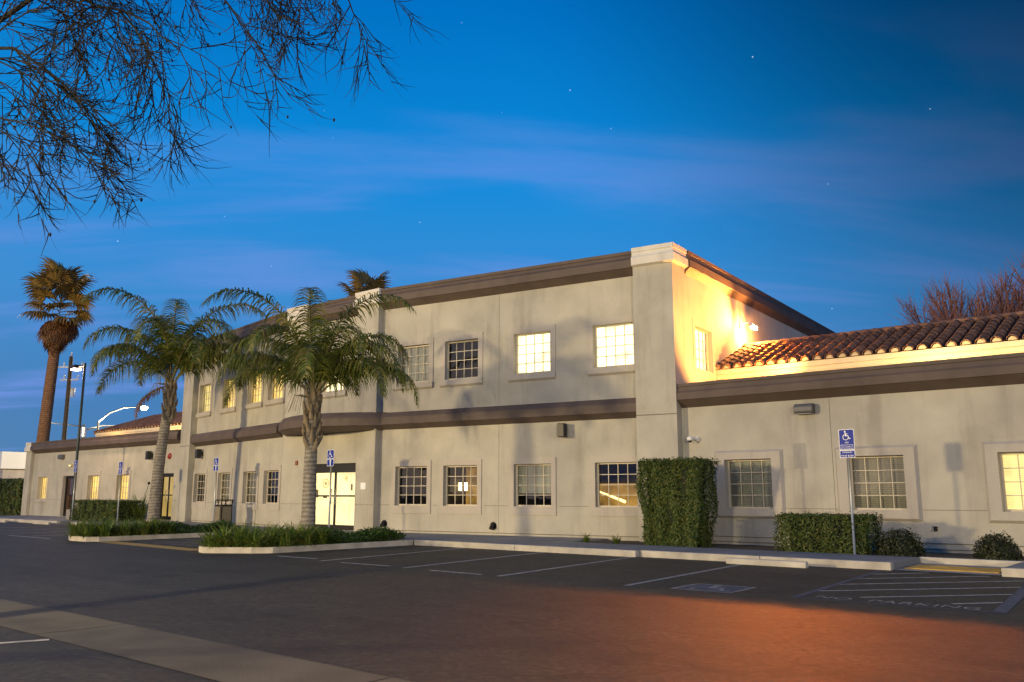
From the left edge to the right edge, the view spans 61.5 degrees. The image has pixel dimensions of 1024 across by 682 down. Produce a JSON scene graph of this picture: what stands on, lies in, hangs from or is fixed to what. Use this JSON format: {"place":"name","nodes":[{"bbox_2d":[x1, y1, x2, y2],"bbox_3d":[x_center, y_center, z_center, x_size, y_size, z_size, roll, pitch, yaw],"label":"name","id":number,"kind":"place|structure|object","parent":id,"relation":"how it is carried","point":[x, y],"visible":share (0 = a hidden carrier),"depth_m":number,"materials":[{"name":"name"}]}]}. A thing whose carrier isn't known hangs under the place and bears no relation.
{"place":"outdoors","nodes":[
{"label":"outdoors","id":0,"kind":"place"},
{"bbox_2d":[0,451,26,478],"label":"shop building","id":1,"kind":"structure","parent":0,"point":[12,464],"depth_m":97.95,"materials":[{"name":"white paint"}]},
{"bbox_2d":[0,522,1023,681],"bbox_3d":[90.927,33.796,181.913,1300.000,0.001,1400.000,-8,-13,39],"label":"ground","id":2,"kind":"structure","parent":0,"point":[590,622],"depth_m":10.86,"materials":[{"name":"grey asphalt"}]},
{"bbox_2d":[0,477,23,515],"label":"hedge","id":3,"kind":"object","parent":2,"relation":"on","point":[11,491],"visible":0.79,"depth_m":56.34,"materials":[{"name":"green plant"}]},
{"bbox_2d":[0,518,59,523],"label":"kerb","id":4,"kind":"structure","parent":2,"relation":"on","point":[27,521],"depth_m":45.34,"materials":[{"name":"concrete"}]},
{"bbox_2d":[17,255,100,441],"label":"fan palm","id":5,"kind":"object","parent":2,"relation":"on","point":[58,333],"visible":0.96,"depth_m":63.74,"materials":[{"name":"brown plant"}]},
{"bbox_2d":[58,352,83,439],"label":"utility pole","id":6,"kind":"object","parent":2,"relation":"on","point":[70,391],"visible":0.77,"depth_m":80.14,"materials":[{"name":"brown wood"}]},
{"bbox_2d":[51,423,113,437],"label":"traffic signal","id":7,"kind":"object","parent":2,"relation":"on","point":[84,429],"visible":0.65,"depth_m":89.38,"materials":[{"name":"grey metal"}]},
{"bbox_2d":[97,406,148,429],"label":"street lamp","id":8,"kind":"object","parent":2,"relation":"on","point":[141,407],"visible":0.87,"depth_m":90.81,"materials":[{"name":"grey metal"}]},
{"bbox_2d":[101,541,198,550],"bbox_3d":[-10.631,5.992,25.219,6.187,0.001,0.599,-9,-14,42],"label":"yellow crossing band","id":9,"kind":"object","parent":2,"relation":"on","point":[155,546],"visible":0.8,"depth_m":25.26,"materials":[{"name":"paint"}]},
{"bbox_2d":[68,532,234,541],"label":"island kerb","id":10,"kind":"structure","parent":2,"relation":"on","point":[129,537],"depth_m":28.30,"materials":[{"name":"concrete"}]},
{"bbox_2d":[0,599,411,681],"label":"gutter","id":11,"kind":"object","parent":2,"relation":"on","point":[221,662],"visible":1,"depth_m":8.34,"materials":[{"name":"concrete"}]},
{"bbox_2d":[0,0,447,255],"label":"bare tree","id":12,"kind":"object","parent":2,"relation":"on","point":[71,94],"visible":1,"depth_m":8.29,"materials":[{"name":"brown plant"}]},
{"bbox_2d":[199,538,412,552],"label":"island kerb","id":13,"kind":"structure","parent":2,"relation":"on","point":[319,547],"depth_m":22.78,"materials":[{"name":"concrete"}]},
{"bbox_2d":[0,526,630,643],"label":"parking lines","id":14,"kind":"object","parent":2,"relation":"on","point":[341,562],"visible":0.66,"depth_m":19.03,"materials":[{"name":"paint"}]},
{"bbox_2d":[328,268,391,300],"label":"fan palm","id":15,"kind":"object","parent":2,"relation":"on","point":[361,279],"visible":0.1,"depth_m":66.26,"materials":[{"name":"green plant"}]},
{"bbox_2d":[414,540,638,556],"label":"kerb","id":16,"kind":"structure","parent":2,"relation":"on","point":[579,550],"depth_m":22.71,"materials":[{"name":"concrete"}]},
{"bbox_2d":[626,564,741,585],"bbox_3d":[3.550,4.463,16.594,0.110,0.001,5.793,-7,-12,34],"label":"faded parking line","id":17,"kind":"object","parent":2,"relation":"on","point":[681,575],"visible":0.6,"depth_m":16.00,"materials":[{"name":"paint"}]},
{"bbox_2d":[676,584,751,591],"bbox_3d":[3.245,3.981,13.875,1.012,0.001,0.974,-8,-13,39],"label":"access emblem","id":18,"kind":"object","parent":2,"relation":"on","point":[703,587],"visible":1,"depth_m":13.81,"materials":[{"name":"blue paint"}]},
{"bbox_2d":[670,583,756,592],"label":"access emblem lines","id":19,"kind":"object","parent":18,"relation":"on","point":[721,588],"visible":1,"depth_m":13.79,"materials":[{"name":"paint"}]},
{"bbox_2d":[640,550,892,569],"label":"kerb","id":20,"kind":"structure","parent":2,"relation":"on","point":[859,564],"depth_m":18.58,"materials":[{"name":"concrete"}]},
{"bbox_2d":[726,557,807,567],"bbox_3d":[5.369,4.685,18.205,1.800,0.130,0.147,-9,-13,41],"label":"wheel stop","id":21,"kind":"object","parent":2,"relation":"on","point":[774,563],"visible":1,"depth_m":18.11,"materials":[{"name":"concrete"}]},
{"bbox_2d":[588,540,1023,560],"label":"planter soil","id":22,"kind":"structure","parent":2,"relation":"on","point":[771,548],"depth_m":22.36,"materials":[{"name":"brown soil"}]},
{"bbox_2d":[609,535,624,543],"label":"grass tuft","id":23,"kind":"object","parent":22,"relation":"on","point":[616,540],"visible":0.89,"depth_m":24.29,"materials":[{"name":"green plant"}]},
{"bbox_2d":[633,455,719,546],"bbox_3d":[4.538,4.396,23.583,2.206,2.509,1.560,-8,-13,37],"label":"hedge","id":24,"kind":"object","parent":22,"relation":"on","point":[675,509],"visible":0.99,"depth_m":23.12,"materials":[{"name":"green plant"}]},
{"bbox_2d":[770,509,882,554],"bbox_3d":[7.552,4.585,20.616,2.467,1.068,1.343,-8,-13,39],"label":"hedge","id":25,"kind":"object","parent":22,"relation":"on","point":[824,532],"visible":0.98,"depth_m":20.25,"materials":[{"name":"green plant"}]},
{"bbox_2d":[838,429,855,553],"bbox_3d":[7.807,3.462,19.858,0.360,2.840,0.071,-9,-14,42],"label":"parking sign","id":26,"kind":"object","parent":22,"relation":"on","point":[846,443],"visible":1,"depth_m":19.96,"materials":[{"name":"grey"}]},
{"bbox_2d":[876,527,926,556],"bbox_3d":[8.793,4.554,19.521,1.158,0.674,1.085,-8,-13,39],"label":"shrub","id":27,"kind":"object","parent":22,"relation":"on","point":[905,545],"visible":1,"depth_m":19.28,"materials":[{"name":"green plant"}]},
{"bbox_2d":[972,530,1022,560],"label":"shrub","id":28,"kind":"object","parent":22,"relation":"on","point":[991,546],"visible":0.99,"depth_m":18.10,"materials":[{"name":"green plant"}]},
{"bbox_2d":[817,596,978,609],"bbox_3d":[5.351,3.657,12.053,2.180,0.001,0.280,-8,-13,39],"label":"no parking lettering","id":29,"kind":"object","parent":2,"relation":"on","point":[908,603],"visible":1,"depth_m":11.81,"materials":[{"name":"paint"}]},
{"bbox_2d":[792,570,1023,612],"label":"blue aisle border","id":30,"kind":"object","parent":2,"relation":"on","point":[1009,603],"visible":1,"depth_m":12.49,"materials":[{"name":"paint"}]},
{"bbox_2d":[820,573,1023,603],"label":"aisle stripes","id":31,"kind":"object","parent":2,"relation":"on","point":[933,588],"visible":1,"depth_m":13.81,"materials":[{"name":"paint"}]},
{"bbox_2d":[896,563,1002,575],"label":"ramp","id":32,"kind":"structure","parent":2,"relation":"on","point":[953,571],"depth_m":17.14,"materials":[{"name":"concrete"}]},
{"bbox_2d":[905,564,1000,573],"bbox_3d":[8.876,4.549,17.173,1.700,0.041,1.000,-8,-13,39],"label":"tactile panel","id":33,"kind":"object","parent":32,"relation":"on","point":[960,569],"visible":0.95,"depth_m":17.10,"materials":[{"name":"yellow paint"}]},
{"bbox_2d":[891,260,1023,325],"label":"bare tree","id":34,"kind":"object","parent":2,"relation":"on","point":[1011,306],"visible":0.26,"depth_m":44.55,"materials":[{"name":"red plant"}]},
{"bbox_2d":[920,557,1023,566],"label":"planter kerb","id":35,"kind":"structure","parent":2,"relation":"on","point":[972,562],"depth_m":18.01,"materials":[{"name":"concrete"}]},
{"bbox_2d":[969,249,1023,316],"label":"bare tree","id":36,"kind":"object","parent":2,"relation":"on","point":[1021,282],"visible":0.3,"depth_m":45.68,"materials":[{"name":"red plant"}]},
{"bbox_2d":[1001,567,1023,577],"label":"kerb","id":37,"kind":"structure","parent":2,"relation":"on","point":[1012,572],"depth_m":15.75,"materials":[{"name":"concrete"}]},
{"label":"island soil","id":38,"kind":"structure","parent":2,"relation":"on","visible":0},
{"bbox_2d":[192,528,213,546],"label":"strap plant","id":39,"kind":"object","parent":38,"relation":"on","point":[204,537],"visible":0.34,"depth_m":22.64,"materials":[{"name":"green plant"}]},
{"bbox_2d":[189,524,233,547],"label":"strap plant","id":40,"kind":"object","parent":38,"relation":"on","point":[210,542],"visible":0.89,"depth_m":22.16,"materials":[{"name":"green plant"}]},
{"bbox_2d":[198,521,243,546],"bbox_3d":[-7.620,5.140,22.940,1.398,0.692,1.557,3,-11,-17],"label":"strap plant","id":41,"kind":"object","parent":38,"relation":"on","point":[224,530],"visible":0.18,"depth_m":22.96,"materials":[{"name":"green plant"}]},
{"bbox_2d":[201,524,244,548],"bbox_3d":[-7.489,5.027,22.273,1.470,0.682,1.487,5,-11,-28],"label":"strap plant","id":42,"kind":"object","parent":38,"relation":"on","point":[226,537],"visible":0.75,"depth_m":22.26,"materials":[{"name":"green plant"}]},
{"bbox_2d":[219,523,257,546],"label":"strap plant","id":43,"kind":"object","parent":38,"relation":"on","point":[236,538],"visible":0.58,"depth_m":22.38,"materials":[{"name":"green plant"}]},
{"bbox_2d":[228,523,269,546],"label":"strap plant","id":44,"kind":"object","parent":38,"relation":"on","point":[246,537],"visible":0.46,"depth_m":22.31,"materials":[{"name":"green plant"}]},
{"bbox_2d":[229,527,280,548],"bbox_3d":[-6.630,5.062,22.154,1.500,0.571,1.463,-5,-11,25],"label":"strap plant","id":45,"kind":"object","parent":38,"relation":"on","point":[254,542],"visible":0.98,"depth_m":22.11,"materials":[{"name":"green plant"}]},
{"bbox_2d":[246,528,284,546],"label":"strap plant","id":46,"kind":"object","parent":38,"relation":"on","point":[260,536],"visible":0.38,"depth_m":22.57,"materials":[{"name":"green plant"}]},
{"bbox_2d":[259,523,284,546],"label":"strap plant","id":47,"kind":"object","parent":38,"relation":"on","point":[272,539],"visible":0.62,"depth_m":22.66,"materials":[{"name":"green plant"}]},
{"bbox_2d":[268,528,309,547],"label":"strap plant","id":48,"kind":"object","parent":38,"relation":"on","point":[285,541],"visible":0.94,"depth_m":22.47,"materials":[{"name":"green plant"}]},
{"bbox_2d":[277,526,307,546],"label":"strap plant","id":49,"kind":"object","parent":38,"relation":"on","point":[296,543],"visible":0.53,"depth_m":22.91,"materials":[{"name":"green plant"}]},
{"bbox_2d":[284,524,311,545],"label":"strap plant","id":50,"kind":"object","parent":38,"relation":"on","point":[304,532],"visible":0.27,"depth_m":23.34,"materials":[{"name":"green plant"}]},
{"bbox_2d":[290,525,328,545],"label":"strap plant","id":51,"kind":"object","parent":38,"relation":"on","point":[308,537],"visible":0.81,"depth_m":23.00,"materials":[{"name":"green plant"}]},
{"bbox_2d":[199,286,421,529],"bbox_3d":[-5.953,2.187,25.066,5.898,7.250,6.095,-8,-13,39],"label":"queen palm","id":52,"kind":"object","parent":38,"relation":"on","point":[317,362],"visible":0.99,"depth_m":25.11,"materials":[{"name":"green plant"}]},
{"bbox_2d":[302,525,344,545],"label":"strap plant","id":53,"kind":"object","parent":38,"relation":"on","point":[325,541],"visible":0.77,"depth_m":23.32,"materials":[{"name":"green plant"}]},
{"bbox_2d":[310,526,406,544],"bbox_3d":[-4.976,5.632,25.065,2.154,0.489,3.446,-8,-13,39],"label":"ground cover","id":54,"kind":"object","parent":38,"relation":"on","point":[370,534],"visible":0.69,"depth_m":25.00,"materials":[{"name":"green plant"}]},
{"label":"island soil","id":55,"kind":"structure","parent":2,"relation":"on","visible":0},
{"bbox_2d":[54,518,88,537],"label":"strap plant","id":56,"kind":"object","parent":55,"relation":"on","point":[72,529],"visible":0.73,"depth_m":27.95,"materials":[{"name":"green plant"}]},
{"bbox_2d":[68,520,95,536],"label":"strap plant","id":57,"kind":"object","parent":55,"relation":"on","point":[79,531],"visible":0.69,"depth_m":27.79,"materials":[{"name":"green plant"}]},
{"bbox_2d":[66,521,108,537],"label":"strap plant","id":58,"kind":"object","parent":55,"relation":"on","point":[87,533],"visible":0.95,"depth_m":27.45,"materials":[{"name":"green plant"}]},
{"bbox_2d":[95,516,119,536],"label":"strap plant","id":59,"kind":"object","parent":55,"relation":"on","point":[102,529],"visible":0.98,"depth_m":27.63,"materials":[{"name":"green plant"}]},
{"bbox_2d":[110,518,146,535],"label":"strap plant","id":60,"kind":"object","parent":55,"relation":"on","point":[126,531],"visible":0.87,"depth_m":28.28,"materials":[{"name":"green plant"}]},
{"bbox_2d":[127,518,156,534],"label":"strap plant","id":61,"kind":"object","parent":55,"relation":"on","point":[134,532],"visible":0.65,"depth_m":28.78,"materials":[{"name":"green plant"}]},
{"bbox_2d":[133,519,155,535],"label":"strap plant","id":62,"kind":"object","parent":55,"relation":"on","point":[143,529],"visible":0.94,"depth_m":28.71,"materials":[{"name":"green plant"}]},
{"bbox_2d":[145,516,172,534],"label":"strap plant","id":63,"kind":"object","parent":55,"relation":"on","point":[157,528],"visible":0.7,"depth_m":29.21,"materials":[{"name":"green plant"}]},
{"bbox_2d":[78,286,265,521],"bbox_3d":[-14.845,2.898,36.357,7.418,9.758,7.300,-8,-13,39],"label":"queen palm","id":64,"kind":"object","parent":55,"relation":"on","point":[176,354],"visible":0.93,"depth_m":36.41,"materials":[{"name":"green plant"}]},
{"bbox_2d":[161,519,183,534],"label":"strap plant","id":65,"kind":"object","parent":55,"relation":"on","point":[168,529],"visible":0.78,"depth_m":29.58,"materials":[{"name":"green plant"}]},
{"bbox_2d":[148,519,242,534],"bbox_3d":[-11.707,6.669,30.918,2.090,0.486,3.841,-8,-13,39],"label":"ground cover","id":66,"kind":"object","parent":55,"relation":"on","point":[187,528],"visible":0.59,"depth_m":30.61,"materials":[{"name":"green plant"}]},
{"bbox_2d":[0,515,1023,569],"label":"sidewalk","id":67,"kind":"structure","parent":0,"point":[899,562],"depth_m":22.81,"materials":[{"name":"concrete"}]},
{"bbox_2d":[71,460,77,519],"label":"parking sign","id":68,"kind":"object","parent":67,"relation":"on","point":[75,466],"visible":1,"depth_m":44.71,"materials":[{"name":"grey"}]},
{"bbox_2d":[66,363,85,519],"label":"lamp post","id":69,"kind":"object","parent":67,"relation":"on","point":[74,368],"visible":0.81,"depth_m":45.90,"materials":[{"name":"metal"}]},
{"bbox_2d":[69,498,146,521],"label":"hedge","id":70,"kind":"object","parent":67,"relation":"on","point":[93,510],"visible":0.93,"depth_m":42.73,"materials":[{"name":"green plant"}]},
{"bbox_2d":[117,462,122,521],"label":"parking sign","id":71,"kind":"object","parent":67,"relation":"on","point":[120,468],"visible":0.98,"depth_m":40.81,"materials":[{"name":"grey"}]},
{"bbox_2d":[120,482,149,519],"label":"shrub","id":72,"kind":"object","parent":67,"relation":"on","point":[140,511],"visible":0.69,"depth_m":42.86,"materials":[{"name":"green plant"}]},
{"bbox_2d":[213,458,218,521],"bbox_3d":[-12.347,6.292,35.808,0.360,2.840,0.071,-8,-13,39],"label":"parking sign","id":73,"kind":"object","parent":67,"relation":"on","point":[216,462],"visible":0.99,"depth_m":35.89,"materials":[{"name":"blue"}]},
{"bbox_2d":[214,499,233,521],"bbox_3d":[-12.236,7.278,36.475,0.600,1.110,0.600,-8,-13,39],"label":"trash bin","id":74,"kind":"object","parent":67,"relation":"on","point":[223,511],"visible":0.81,"depth_m":36.29,"materials":[{"name":"brown metal"}]},
{"bbox_2d":[327,450,333,526],"bbox_3d":[-6.184,5.130,29.260,0.360,2.840,0.071,-8,-13,39],"label":"parking sign","id":75,"kind":"object","parent":67,"relation":"on","point":[330,458],"visible":0.96,"depth_m":29.35,"materials":[{"name":"blue"}]},
{"bbox_2d":[0,0,1023,451],"label":"sky","id":76,"kind":"structure","parent":0,"point":[831,158],"materials":[{"name":"blue"}]},
{"bbox_2d":[21,242,1023,555],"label":"office building","id":77,"kind":"structure","parent":0,"point":[621,364],"depth_m":27.93,"materials":[{"name":"beige paint"}]},
{"bbox_2d":[35,473,49,502],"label":"window","id":78,"kind":"structure","parent":77,"relation":"in","point":[45,476],"depth_m":54.26,"materials":[{"name":"beige"}]},
{"bbox_2d":[59,472,73,516],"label":"door","id":79,"kind":"structure","parent":77,"relation":"in","point":[69,475],"depth_m":52.17,"materials":[{"name":"brown wood"}]},
{"bbox_2d":[85,471,101,499],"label":"window","id":80,"kind":"structure","parent":77,"relation":"in","point":[96,480],"depth_m":49.88,"materials":[{"name":"beige glass"}]},
{"bbox_2d":[114,470,131,499],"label":"window","id":81,"kind":"structure","parent":77,"relation":"in","point":[125,479],"depth_m":47.58,"materials":[{"name":"beige glass"}]},
{"bbox_2d":[145,451,152,459],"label":"wall light","id":82,"kind":"object","parent":77,"relation":"attached to","point":[148,455],"visible":1,"depth_m":45.45,"materials":[{"name":"black metal"}]},
{"bbox_2d":[160,473,173,519],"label":"door","id":83,"kind":"structure","parent":77,"relation":"in","point":[167,487],"depth_m":44.91,"materials":[{"name":"yellow glass"}]},
{"bbox_2d":[195,449,202,457],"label":"wall light","id":84,"kind":"object","parent":77,"relation":"attached to","point":[198,453],"visible":1,"depth_m":41.81,"materials":[{"name":"black metal"}]},
{"bbox_2d":[191,469,207,507],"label":"window","id":85,"kind":"structure","parent":77,"relation":"in","point":[198,504],"depth_m":41.98,"materials":[{"name":"beige"}]},
{"bbox_2d":[196,379,212,418],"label":"window","id":86,"kind":"structure","parent":77,"relation":"in","point":[206,411],"depth_m":42.86,"materials":[{"name":"beige"}]},
{"bbox_2d":[219,373,237,414],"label":"window","id":87,"kind":"structure","parent":77,"relation":"in","point":[232,406],"depth_m":40.54,"materials":[{"name":"beige glass"}]},
{"bbox_2d":[216,468,249,504],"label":"window","id":88,"kind":"structure","parent":77,"relation":"in","point":[226,487],"depth_m":39.92,"materials":[{"name":"beige glass"}]},
{"bbox_2d":[244,366,263,409],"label":"window","id":89,"kind":"structure","parent":77,"relation":"in","point":[256,402],"depth_m":38.43,"materials":[{"name":"beige glass"}]},
{"bbox_2d":[240,466,278,509],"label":"window","id":90,"kind":"structure","parent":77,"relation":"in","point":[252,504],"depth_m":37.55,"materials":[{"name":"beige"}]},
{"bbox_2d":[260,465,281,510],"bbox_3d":[-9.977,6.135,35.958,0.235,1.840,1.740,8,-13,-40],"label":"window","id":91,"kind":"structure","parent":77,"relation":"in","point":[273,506],"depth_m":36.05,"materials":[{"name":"beige"}]},
{"bbox_2d":[264,361,285,406],"bbox_3d":[-9.982,1.827,36.719,0.330,1.850,1.800,8,-13,-40],"label":"window","id":92,"kind":"structure","parent":77,"relation":"in","point":[279,398],"depth_m":36.85,"materials":[{"name":"beige glass"}]},
{"bbox_2d":[319,377,346,398],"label":"window","id":93,"kind":"structure","parent":77,"relation":"in","point":[328,394],"depth_m":33.82,"materials":[{"name":"beige"}]},
{"bbox_2d":[315,463,355,529],"bbox_3d":[-6.556,5.947,32.837,2.740,2.500,0.694,-8,-13,39],"label":"door","id":94,"kind":"structure","parent":77,"relation":"in","point":[343,474],"depth_m":33.21,"materials":[{"name":"white glass"}]},
{"bbox_2d":[392,337,433,391],"bbox_3d":[-3.540,0.876,31.356,1.800,1.850,0.330,-6,-12,30],"label":"window","id":95,"kind":"structure","parent":77,"relation":"in","point":[421,357],"depth_m":31.39,"materials":[{"name":"beige glass"}]},
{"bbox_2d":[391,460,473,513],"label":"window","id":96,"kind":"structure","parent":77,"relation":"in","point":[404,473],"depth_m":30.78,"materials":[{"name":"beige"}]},
{"bbox_2d":[439,332,482,387],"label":"window","id":97,"kind":"structure","parent":77,"relation":"in","point":[465,358],"depth_m":30.61,"materials":[{"name":"beige"}]},
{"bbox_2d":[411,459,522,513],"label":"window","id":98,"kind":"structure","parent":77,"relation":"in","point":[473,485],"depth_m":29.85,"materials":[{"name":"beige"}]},
{"bbox_2d":[508,324,555,382],"bbox_3d":[0.708,0.432,28.855,1.800,1.850,0.330,-6,-12,30],"label":"window","id":99,"kind":"structure","parent":77,"relation":"in","point":[535,352],"depth_m":28.94,"materials":[{"name":"beige glass"}]},
{"bbox_2d":[509,457,556,514],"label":"window","id":100,"kind":"structure","parent":77,"relation":"in","point":[536,480],"depth_m":28.24,"materials":[{"name":"beige glass"}]},
{"bbox_2d":[557,423,566,436],"bbox_3d":[1.631,2.861,27.573,0.230,0.440,0.342,-6,-12,30],"label":"wall light","id":101,"kind":"object","parent":77,"relation":"attached to","point":[562,429],"visible":1,"depth_m":27.44,"materials":[{"name":"black metal"}]},
{"bbox_2d":[587,315,634,376],"bbox_3d":[3.251,0.166,27.356,1.800,1.850,0.330,-6,-12,30],"label":"window","id":102,"kind":"structure","parent":77,"relation":"in","point":[614,344],"depth_m":27.49,"materials":[{"name":"beige glass"}]},
{"bbox_2d":[590,455,638,516],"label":"window","id":103,"kind":"structure","parent":77,"relation":"in","point":[617,493],"depth_m":27.03,"materials":[{"name":"beige glass"}]},
{"bbox_2d":[692,318,715,379],"bbox_3d":[6.103,0.302,27.833,0.252,1.810,1.740,-7,-12,34],"label":"window","id":104,"kind":"structure","parent":77,"relation":"in","point":[699,342],"depth_m":28.04,"materials":[{"name":"beige glass"}]},
{"bbox_2d":[739,321,756,329],"bbox_3d":[8.386,-0.532,30.599,0.562,0.313,0.468,-7,-12,34],"label":"floodlight","id":105,"kind":"object","parent":77,"relation":"attached to","point":[752,326],"visible":1,"depth_m":30.54,"materials":[{"name":"white paint"}]},
{"bbox_2d":[715,449,785,518],"bbox_3d":[6.709,4.021,24.213,2.060,1.900,0.330,-8,-13,39],"label":"window","id":106,"kind":"structure","parent":77,"relation":"in","point":[757,481],"depth_m":24.26,"materials":[{"name":"beige glass"}]},
{"bbox_2d":[793,403,814,414],"bbox_3d":[7.912,1.840,23.308,0.520,0.280,0.240,-8,-13,39],"label":"wall light","id":107,"kind":"object","parent":77,"relation":"attached to","point":[803,409],"visible":1,"depth_m":23.20,"materials":[{"name":"grey metal"}]},
{"bbox_2d":[834,444,922,521],"bbox_3d":[9.360,3.630,22.007,2.060,1.900,0.330,-8,-13,39],"label":"window","id":108,"kind":"structure","parent":77,"relation":"in","point":[888,486],"depth_m":22.02,"materials":[{"name":"beige"}]},
{"bbox_2d":[981,440,1023,523],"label":"window","id":109,"kind":"structure","parent":77,"relation":"in","point":[1012,457],"depth_m":20.18,"materials":[{"name":"beige"}]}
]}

